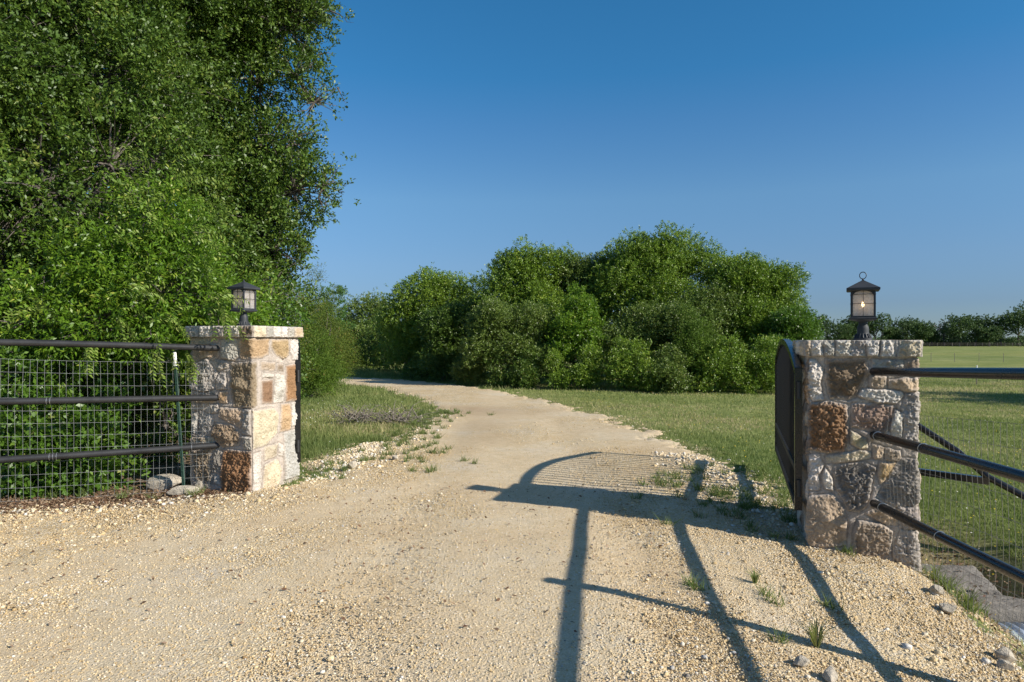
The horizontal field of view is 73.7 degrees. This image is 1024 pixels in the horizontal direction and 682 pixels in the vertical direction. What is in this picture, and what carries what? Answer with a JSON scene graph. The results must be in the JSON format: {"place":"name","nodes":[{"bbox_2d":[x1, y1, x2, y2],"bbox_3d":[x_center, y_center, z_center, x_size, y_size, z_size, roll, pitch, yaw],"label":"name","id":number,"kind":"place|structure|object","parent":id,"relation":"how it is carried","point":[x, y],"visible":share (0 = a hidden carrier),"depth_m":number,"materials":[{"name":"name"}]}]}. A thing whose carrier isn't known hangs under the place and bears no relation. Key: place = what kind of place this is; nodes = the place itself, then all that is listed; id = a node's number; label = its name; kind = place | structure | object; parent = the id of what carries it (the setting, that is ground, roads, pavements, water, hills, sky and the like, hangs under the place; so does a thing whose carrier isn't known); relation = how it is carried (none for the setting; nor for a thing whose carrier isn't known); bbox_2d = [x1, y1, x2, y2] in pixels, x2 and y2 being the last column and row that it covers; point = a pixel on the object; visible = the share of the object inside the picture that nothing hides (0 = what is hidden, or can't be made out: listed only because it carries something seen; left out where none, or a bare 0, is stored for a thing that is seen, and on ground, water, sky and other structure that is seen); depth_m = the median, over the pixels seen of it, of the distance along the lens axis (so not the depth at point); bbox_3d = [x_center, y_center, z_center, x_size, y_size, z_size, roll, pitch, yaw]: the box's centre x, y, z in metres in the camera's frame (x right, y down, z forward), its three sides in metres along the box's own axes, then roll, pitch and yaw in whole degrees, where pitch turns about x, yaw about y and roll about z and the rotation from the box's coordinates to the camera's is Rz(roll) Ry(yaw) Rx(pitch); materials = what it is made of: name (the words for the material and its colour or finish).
{"place":"outdoors","nodes":[
{"label":"outdoors","id":0,"kind":"place"},
{"bbox_2d":[0,377,1023,681],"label":"gravel driveway","id":1,"kind":"structure","parent":0,"point":[476,427],"depth_m":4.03,"materials":[{"name":"beige gravel"}]},
{"bbox_2d":[347,461,356,468],"bbox_3d":[-1.735,1.333,7.349,0.109,0.088,0.092,0,0,19],"label":"field stone","id":2,"kind":"object","parent":1,"relation":"on","point":[352,464],"visible":0.95,"depth_m":7.32,"materials":[{"name":"stone"}]},
{"bbox_2d":[743,568,764,583],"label":"grass tuft","id":3,"kind":"object","parent":1,"relation":"on","point":[754,576],"visible":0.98,"depth_m":4.06,"materials":[{"name":"green plant"}]},
{"bbox_2d":[793,655,809,666],"bbox_3d":[1.283,1.415,3.022,0.077,0.048,0.058,0,0,-45],"label":"field stone","id":4,"kind":"object","parent":1,"relation":"on","point":[801,660],"visible":1,"depth_m":3.00,"materials":[{"name":"stone"}]},
{"bbox_2d":[794,610,842,647],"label":"grass tuft","id":5,"kind":"object","parent":1,"relation":"on","point":[816,639],"visible":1,"depth_m":3.24,"materials":[{"name":"green plant"}]},
{"bbox_2d":[822,665,837,681],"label":"field stone","id":6,"kind":"object","parent":1,"relation":"on","point":[829,674],"visible":1,"depth_m":2.90,"materials":[{"name":"stone"}]},
{"bbox_2d":[914,561,950,579],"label":"grass tuft","id":7,"kind":"object","parent":1,"relation":"on","point":[934,569],"visible":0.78,"depth_m":4.51,"materials":[{"name":"green plant"}]},
{"bbox_2d":[927,584,944,594],"bbox_3d":[2.580,1.515,4.158,0.081,0.073,0.088,0,0,-22],"label":"field stone","id":8,"kind":"object","parent":1,"relation":"on","point":[939,590],"visible":0.84,"depth_m":4.13,"materials":[{"name":"stone"}]},
{"bbox_2d":[939,603,956,614],"bbox_3d":[2.504,1.541,3.916,0.098,0.060,0.074,0,0,-21],"label":"field stone","id":9,"kind":"object","parent":1,"relation":"on","point":[946,608],"visible":0.94,"depth_m":3.90,"materials":[{"name":"stone"}]},
{"bbox_2d":[956,584,991,606],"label":"grass tuft","id":10,"kind":"object","parent":1,"relation":"on","point":[971,600],"visible":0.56,"depth_m":4.15,"materials":[{"name":"green plant"}]},
{"bbox_2d":[994,646,1015,662],"bbox_3d":[2.463,1.574,3.422,0.085,0.076,0.100,0,0,-28],"label":"field stone","id":11,"kind":"object","parent":1,"relation":"on","point":[1003,654],"visible":0.77,"depth_m":3.40,"materials":[{"name":"stone"}]},
{"bbox_2d":[996,658,1014,670],"bbox_3d":[2.381,1.563,3.302,0.069,0.047,0.058,0,0,18],"label":"field stone","id":12,"kind":"object","parent":1,"relation":"on","point":[1004,664],"visible":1,"depth_m":3.28,"materials":[{"name":"stone"}]},
{"bbox_2d":[1002,627,1023,655],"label":"grass tuft","id":13,"kind":"object","parent":1,"relation":"on","point":[1018,643],"visible":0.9,"depth_m":3.67,"materials":[{"name":"plant"}]},
{"bbox_2d":[1,345,1023,670],"bbox_3d":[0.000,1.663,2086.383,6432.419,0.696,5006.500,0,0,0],"label":"ground","id":14,"kind":"structure","parent":0,"point":[959,357],"depth_m":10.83,"materials":[{"name":"green plant"}]},
{"bbox_2d":[0,333,93,465],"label":"shrub","id":15,"kind":"object","parent":14,"relation":"on","point":[26,378],"visible":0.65,"depth_m":6.48,"materials":[{"name":"green plant"}]},
{"bbox_2d":[0,410,105,500],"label":"shrub","id":16,"kind":"object","parent":14,"relation":"on","point":[19,472],"visible":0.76,"depth_m":5.94,"materials":[{"name":"green plant"}]},
{"bbox_2d":[33,403,155,493],"bbox_3d":[-3.937,1.029,6.327,1.057,0.961,0.900,0,0,0],"label":"shrub","id":17,"kind":"object","parent":14,"relation":"on","point":[104,475],"visible":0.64,"depth_m":6.21,"materials":[{"name":"green plant"}]},
{"bbox_2d":[0,339,219,501],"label":"pipe fence","id":18,"kind":"object","parent":14,"relation":"on","point":[101,453],"visible":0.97,"depth_m":5.93,"materials":[{"name":"black metal"}]},
{"bbox_2d":[33,336,186,442],"bbox_3d":[-4.148,0.700,6.987,1.330,1.570,1.318,0,0,15],"label":"shrub","id":19,"kind":"object","parent":14,"relation":"on","point":[116,385],"visible":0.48,"depth_m":6.87,"materials":[{"name":"green plant"}]},
{"bbox_2d":[0,0,243,446],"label":"live oak","id":20,"kind":"object","parent":14,"relation":"on","point":[68,122],"visible":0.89,"depth_m":8.27,"materials":[{"name":"green plant"}]},
{"bbox_2d":[0,155,281,445],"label":"climbing shrub","id":21,"kind":"object","parent":14,"relation":"on","point":[94,290],"visible":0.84,"depth_m":6.85,"materials":[{"name":"green plant"}]},
{"bbox_2d":[3,282,249,387],"bbox_3d":[-3.511,-0.054,6.233,2.328,0.968,0.463,0,0,0],"label":"leafy shoot","id":22,"kind":"object","parent":21,"relation":"attached to","point":[185,335],"visible":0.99,"depth_m":6.21,"materials":[{"name":"green plant"}]},
{"bbox_2d":[109,202,228,306],"bbox_3d":[-3.457,-0.862,6.864,1.292,1.043,0.402,0,0,0],"label":"leafy shoot","id":23,"kind":"object","parent":21,"relation":"attached to","point":[153,229],"visible":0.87,"depth_m":6.80,"materials":[{"name":"green plant"}]},
{"bbox_2d":[110,145,235,242],"bbox_3d":[-3.413,-1.486,6.942,1.229,1.001,0.288,0,0,-5],"label":"leafy shoot","id":24,"kind":"object","parent":21,"relation":"attached to","point":[196,180],"visible":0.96,"depth_m":6.96,"materials":[{"name":"green plant"}]},
{"bbox_2d":[0,176,315,464],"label":"live oak","id":25,"kind":"object","parent":14,"relation":"on","point":[162,414],"visible":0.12,"depth_m":9.08,"materials":[{"name":"green plant"}]},
{"bbox_2d":[147,474,181,490],"bbox_3d":[-3.227,1.325,6.362,0.327,0.168,0.141,0,0,4],"label":"boulder","id":26,"kind":"object","parent":14,"relation":"on","point":[169,483],"visible":0.76,"depth_m":6.31,"materials":[{"name":"stone"}]},
{"bbox_2d":[173,352,184,484],"bbox_3d":[-3.021,0.800,6.206,0.143,1.402,0.038,0,0,12],"label":"fence post","id":27,"kind":"object","parent":14,"relation":"on","point":[179,423],"visible":0.84,"depth_m":6.20,"materials":[{"name":"metal"}]},
{"bbox_2d":[166,485,200,495],"bbox_3d":[-2.947,1.357,6.114,0.278,0.124,0.109,0,0,-9],"label":"boulder","id":28,"kind":"object","parent":14,"relation":"on","point":[177,490],"visible":0.64,"depth_m":6.07,"materials":[{"name":"stone"}]},
{"bbox_2d":[195,480,202,487],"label":"boulder","id":29,"kind":"object","parent":14,"relation":"on","point":[199,483],"visible":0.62,"depth_m":6.38,"materials":[{"name":"stone"}]},
{"bbox_2d":[130,268,311,453],"bbox_3d":[-3.639,0.294,8.539,2.177,2.460,1.360,0,0,-45],"label":"shrub","id":30,"kind":"object","parent":14,"relation":"on","point":[294,309],"visible":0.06,"depth_m":8.78,"materials":[{"name":"green plant"}]},
{"bbox_2d":[120,0,361,320],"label":"live oak","id":31,"kind":"object","parent":14,"relation":"on","point":[268,177],"visible":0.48,"depth_m":10.60,"materials":[{"name":"green plant"}]},
{"bbox_2d":[184,325,303,491],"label":"stone pillar","id":32,"kind":"structure","parent":14,"relation":"on","point":[251,415],"depth_m":6.36,"materials":[{"name":"beige stone"}]},
{"bbox_2d":[227,280,260,325],"bbox_3d":[-2.605,-0.368,6.630,0.216,0.456,0.216,0,0,24],"label":"pillar lantern","id":33,"kind":"object","parent":32,"relation":"on","point":[242,287],"visible":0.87,"depth_m":6.59,"materials":[{"name":"black metal"}]},
{"bbox_2d":[295,339,300,461],"bbox_3d":[-2.536,0.595,8.059,0.052,1.230,2.617,0,0,-18],"label":"gate leaf","id":34,"kind":"object","parent":32,"relation":"attached to","point":[298,407],"visible":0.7,"depth_m":6.84,"materials":[{"name":"black paint"}]},
{"bbox_2d":[251,263,336,384],"bbox_3d":[-5.017,-0.121,15.547,2.480,3.342,4.110,0,0,12],"label":"juniper","id":35,"kind":"object","parent":14,"relation":"on","point":[307,332],"visible":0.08,"depth_m":15.14,"materials":[{"name":"green plant"}]},
{"bbox_2d":[289,261,350,391],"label":"juniper","id":36,"kind":"object","parent":14,"relation":"on","point":[339,342],"visible":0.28,"depth_m":18.54,"materials":[{"name":"green plant"}]},
{"bbox_2d":[298,311,351,399],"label":"juniper","id":37,"kind":"object","parent":14,"relation":"on","point":[322,378],"visible":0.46,"depth_m":16.46,"materials":[{"name":"green plant"}]},
{"bbox_2d":[303,282,355,354],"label":"cedar elm","id":38,"kind":"object","parent":14,"relation":"on","point":[341,293],"visible":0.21,"depth_m":32.88,"materials":[{"name":"green plant"}]},
{"bbox_2d":[318,282,361,385],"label":"juniper","id":39,"kind":"object","parent":14,"relation":"on","point":[347,348],"visible":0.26,"depth_m":20.20,"materials":[{"name":"green plant"}]},
{"bbox_2d":[323,403,399,424],"bbox_3d":[-2.533,1.253,11.478,1.342,0.421,0.613,0,0,0],"label":"brush pile","id":40,"kind":"object","parent":14,"relation":"on","point":[363,417],"visible":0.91,"depth_m":11.38,"materials":[{"name":"grey wood"}]},
{"bbox_2d":[339,287,402,369],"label":"thicket oak","id":41,"kind":"object","parent":14,"relation":"on","point":[358,316],"visible":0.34,"depth_m":35.08,"materials":[{"name":"green plant"}]},
{"bbox_2d":[360,400,442,424],"bbox_3d":[-1.896,1.238,11.575,1.526,0.439,0.589,0,0,0],"label":"brush pile","id":42,"kind":"object","parent":14,"relation":"on","point":[400,418],"visible":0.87,"depth_m":11.49,"materials":[{"name":"grey wood"}]},
{"bbox_2d":[394,340,445,379],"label":"thicket bush","id":43,"kind":"object","parent":14,"relation":"on","point":[403,372],"visible":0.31,"depth_m":25.34,"materials":[{"name":"green plant"}]},
{"bbox_2d":[347,309,499,372],"bbox_3d":[-5.615,0.476,33.344,5.917,4.102,17.599,0,0,-33],"label":"thicket oak","id":44,"kind":"object","parent":14,"relation":"on","point":[373,337],"visible":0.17,"depth_m":30.43,"materials":[{"name":"green plant"}]},
{"bbox_2d":[371,262,493,374],"bbox_3d":[-2.807,-0.809,26.825,5.393,4.718,3.741,0,0,0],"label":"thicket oak","id":45,"kind":"object","parent":14,"relation":"on","point":[440,290],"visible":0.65,"depth_m":26.40,"materials":[{"name":"green plant"}]},
{"bbox_2d":[406,289,507,381],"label":"thicket oak","id":46,"kind":"object","parent":14,"relation":"on","point":[444,326],"visible":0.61,"depth_m":23.51,"materials":[{"name":"green plant"}]},
{"bbox_2d":[447,339,492,385],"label":"thicket bush","id":47,"kind":"object","parent":14,"relation":"on","point":[471,376],"visible":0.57,"depth_m":21.18,"materials":[{"name":"green plant"}]},
{"bbox_2d":[454,293,556,382],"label":"thicket oak","id":48,"kind":"object","parent":14,"relation":"on","point":[503,326],"visible":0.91,"depth_m":20.78,"materials":[{"name":"green plant"}]},
{"bbox_2d":[0,427,1023,653],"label":"leaf litter","id":49,"kind":"object","parent":14,"relation":"on","point":[33,503],"visible":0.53,"depth_m":5.59,"materials":[{"name":"brown plant"}]},
{"bbox_2d":[482,344,547,388],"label":"thicket bush","id":50,"kind":"object","parent":14,"relation":"on","point":[524,375],"visible":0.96,"depth_m":19.95,"materials":[{"name":"green plant"}]},
{"bbox_2d":[470,234,577,379],"bbox_3d":[0.530,-1.084,23.788,3.698,5.272,3.514,0,0,25],"label":"thicket oak","id":51,"kind":"object","parent":14,"relation":"on","point":[523,270],"visible":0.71,"depth_m":23.35,"materials":[{"name":"green plant"}]},
{"bbox_2d":[42,404,1023,653],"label":"weeds","id":52,"kind":"object","parent":14,"relation":"on","point":[757,502],"visible":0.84,"depth_m":6.10,"materials":[{"name":"green plant"}]},
{"bbox_2d":[539,281,608,385],"bbox_3d":[1.912,-0.172,20.857,2.182,3.436,2.054,0,0,0],"label":"thicket bush","id":53,"kind":"object","parent":14,"relation":"on","point":[580,315],"visible":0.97,"depth_m":20.52,"materials":[{"name":"green plant"}]},
{"bbox_2d":[542,341,607,389],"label":"thicket bush","id":54,"kind":"object","parent":14,"relation":"on","point":[577,375],"visible":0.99,"depth_m":19.45,"materials":[{"name":"green plant"}]},
{"bbox_2d":[515,308,637,376],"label":"thicket oak","id":55,"kind":"object","parent":14,"relation":"on","point":[571,363],"visible":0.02,"depth_m":26.67,"materials":[{"name":"green plant"}]},
{"bbox_2d":[547,242,619,363],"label":"thicket oak","id":56,"kind":"object","parent":14,"relation":"on","point":[580,267],"visible":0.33,"depth_m":23.86,"materials":[{"name":"green plant"}]},
{"bbox_2d":[598,333,666,392],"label":"thicket bush","id":57,"kind":"object","parent":14,"relation":"on","point":[636,360],"visible":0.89,"depth_m":18.94,"materials":[{"name":"green plant"}]},
{"bbox_2d":[581,220,745,364],"bbox_3d":[5.294,-1.256,23.094,5.758,5.714,4.244,0,0,29],"label":"thicket oak","id":58,"kind":"object","parent":14,"relation":"on","point":[649,269],"visible":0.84,"depth_m":22.73,"materials":[{"name":"green plant"}]},
{"bbox_2d":[303,384,1023,614],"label":"wildflowers","id":59,"kind":"object","parent":14,"relation":"on","point":[740,437],"visible":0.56,"depth_m":10.31,"materials":[{"name":"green plant"}]},
{"bbox_2d":[639,342,698,394],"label":"thicket bush","id":60,"kind":"object","parent":14,"relation":"on","point":[676,375],"visible":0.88,"depth_m":18.47,"materials":[{"name":"green plant"}]},
{"bbox_2d":[598,279,747,383],"bbox_3d":[4.897,-0.173,21.075,4.846,3.538,2.893,0,0,0],"label":"thicket oak","id":61,"kind":"object","parent":14,"relation":"on","point":[660,325],"visible":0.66,"depth_m":20.64,"materials":[{"name":"green plant"}]},
{"bbox_2d":[603,288,742,378],"bbox_3d":[7.272,-0.253,26.450,7.943,4.122,3.538,0,0,0],"label":"thicket oak","id":62,"kind":"object","parent":14,"relation":"on","point":[654,348],"depth_m":26.23,"materials":[{"name":"green plant"}]},
{"bbox_2d":[671,294,720,389],"bbox_3d":[5.237,0.076,19.384,1.663,2.993,1.749,0,0,0],"label":"thicket bush","id":63,"kind":"object","parent":14,"relation":"on","point":[697,336],"visible":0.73,"depth_m":19.22,"materials":[{"name":"green plant"}]},
{"bbox_2d":[685,332,758,394],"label":"thicket bush","id":64,"kind":"object","parent":14,"relation":"on","point":[726,371],"visible":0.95,"depth_m":18.57,"materials":[{"name":"green plant"}]},
{"bbox_2d":[701,247,811,354],"bbox_3d":[7.811,-0.712,21.663,3.551,4.602,3.024,0,0,0],"label":"thicket oak","id":65,"kind":"object","parent":14,"relation":"on","point":[767,289],"visible":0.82,"depth_m":21.30,"materials":[{"name":"green plant"}]},
{"bbox_2d":[735,334,784,393],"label":"thicket bush","id":66,"kind":"object","parent":14,"relation":"on","point":[764,365],"visible":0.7,"depth_m":18.43,"materials":[{"name":"green plant"}]},
{"bbox_2d":[746,303,824,358],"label":"thicket oak","id":67,"kind":"object","parent":14,"relation":"on","point":[794,322],"visible":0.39,"depth_m":19.97,"materials":[{"name":"green plant"}]},
{"bbox_2d":[816,314,856,339],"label":"tree","id":68,"kind":"object","parent":14,"relation":"on","point":[827,323],"visible":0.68,"depth_m":243.59,"materials":[{"name":"green plant"}]},
{"bbox_2d":[829,324,856,339],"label":"tree","id":69,"kind":"object","parent":14,"relation":"on","point":[846,332],"visible":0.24,"depth_m":250.93,"materials":[{"name":"green plant"}]},
{"bbox_2d":[838,315,868,328],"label":"tree","id":70,"kind":"object","parent":14,"relation":"on","point":[847,320],"visible":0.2,"depth_m":258.54,"materials":[{"name":"green plant"}]},
{"bbox_2d":[792,340,922,572],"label":"stone pillar","id":71,"kind":"structure","parent":14,"relation":"on","point":[849,401],"depth_m":4.71,"materials":[{"name":"grey stone"}]},
{"bbox_2d":[775,339,801,510],"bbox_3d":[2.481,0.595,6.189,0.052,1.230,2.813,0,0,18],"label":"gate leaf","id":72,"kind":"object","parent":71,"relation":"attached to","point":[788,408],"visible":0.97,"depth_m":5.56,"materials":[{"name":"black paint"}]},
{"bbox_2d":[846,272,879,339],"bbox_3d":[2.560,-0.256,4.980,0.216,0.501,0.216,0,0,26],"label":"pillar lantern","id":73,"kind":"object","parent":71,"relation":"on","point":[862,318],"visible":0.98,"depth_m":4.93,"materials":[{"name":"black metal"}]},
{"bbox_2d":[852,312,891,339],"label":"tree","id":74,"kind":"object","parent":14,"relation":"on","point":[874,326],"visible":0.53,"depth_m":245.99,"materials":[{"name":"green plant"}]},
{"bbox_2d":[880,325,905,339],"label":"tree","id":75,"kind":"object","parent":14,"relation":"on","point":[894,333],"visible":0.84,"depth_m":252.06,"materials":[{"name":"green plant"}]},
{"bbox_2d":[885,315,924,339],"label":"tree","id":76,"kind":"object","parent":14,"relation":"on","point":[903,324],"visible":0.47,"depth_m":257.83,"materials":[{"name":"green plant"}]},
{"bbox_2d":[819,334,1023,345],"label":"distant scrub","id":77,"kind":"object","parent":14,"relation":"on","point":[969,341],"visible":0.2,"depth_m":265.47,"materials":[{"name":"green plant"}]},
{"bbox_2d":[905,321,938,340],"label":"tree","id":78,"kind":"object","parent":14,"relation":"on","point":[922,331],"visible":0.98,"depth_m":247.24,"materials":[{"name":"green plant"}]},
{"bbox_2d":[923,328,942,345],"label":"tree","id":79,"kind":"object","parent":14,"relation":"on","point":[934,337],"visible":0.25,"depth_m":254.28,"materials":[{"name":"green plant"}]},
{"bbox_2d":[933,319,956,345],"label":"tree","id":80,"kind":"object","parent":14,"relation":"on","point":[941,332],"visible":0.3,"depth_m":261.68,"materials":[{"name":"green plant"}]},
{"bbox_2d":[869,367,1023,672],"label":"pipe fence","id":81,"kind":"object","parent":14,"relation":"on","point":[992,562],"visible":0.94,"depth_m":3.72,"materials":[{"name":"black metal"}]},
{"bbox_2d":[939,313,976,345],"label":"tree","id":82,"kind":"object","parent":14,"relation":"on","point":[958,328],"visible":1,"depth_m":248.58,"materials":[{"name":"green plant"}]},
{"bbox_2d":[922,564,1001,594],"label":"concrete slab","id":83,"kind":"structure","parent":14,"relation":"on","point":[977,583],"depth_m":4.95,"materials":[{"name":"grey concrete"}]},
{"bbox_2d":[923,353,1003,361],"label":"stake fence","id":84,"kind":"object","parent":14,"relation":"on","point":[954,356],"visible":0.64,"depth_m":62.00,"materials":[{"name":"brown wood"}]},
{"bbox_2d":[918,423,1023,499],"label":"pipe brace","id":85,"kind":"object","parent":14,"relation":"on","point":[988,479],"visible":0.33,"depth_m":5.70,"materials":[{"name":"black paint"}]},
{"bbox_2d":[947,365,1003,384],"bbox_3d":[15.168,1.174,22.000,5.363,0.773,0.045,0,0,0],"label":"field fence","id":86,"kind":"object","parent":14,"relation":"on","point":[975,379],"visible":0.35,"depth_m":22.00,"materials":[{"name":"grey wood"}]},
{"bbox_2d":[962,313,995,345],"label":"tree","id":87,"kind":"object","parent":14,"relation":"on","point":[976,319],"visible":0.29,"depth_m":256.00,"materials":[{"name":"green plant"}]},
{"bbox_2d":[971,324,1005,345],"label":"tree","id":88,"kind":"object","parent":14,"relation":"on","point":[988,334],"visible":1,"depth_m":244.93,"materials":[{"name":"green plant"}]},
{"bbox_2d":[957,591,1023,621],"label":"concrete slab","id":89,"kind":"structure","parent":14,"relation":"on","point":[1016,612],"depth_m":4.44,"materials":[{"name":"grey concrete"}]},
{"bbox_2d":[975,312,1023,345],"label":"tree","id":90,"kind":"object","parent":14,"relation":"on","point":[1001,321],"visible":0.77,"depth_m":251.32,"materials":[{"name":"green plant"}]},
{"bbox_2d":[990,300,1023,345],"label":"tree","id":91,"kind":"object","parent":14,"relation":"on","point":[1014,310],"visible":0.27,"depth_m":258.54,"materials":[{"name":"green plant"}]},
{"bbox_2d":[998,621,1023,641],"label":"culvert pipe","id":92,"kind":"object","parent":14,"relation":"on","point":[1015,629],"visible":0.13,"depth_m":4.25,"materials":[{"name":"silver metal"}]},
{"bbox_2d":[1007,306,1023,345],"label":"tree","id":93,"kind":"object","parent":14,"relation":"on","point":[1021,321],"visible":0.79,"depth_m":248.87,"materials":[{"name":"green plant"}]},
{"bbox_2d":[18,0,1023,338],"label":"sky","id":94,"kind":"structure","parent":0,"point":[883,140],"materials":[{"name":"blue"}]}
]}

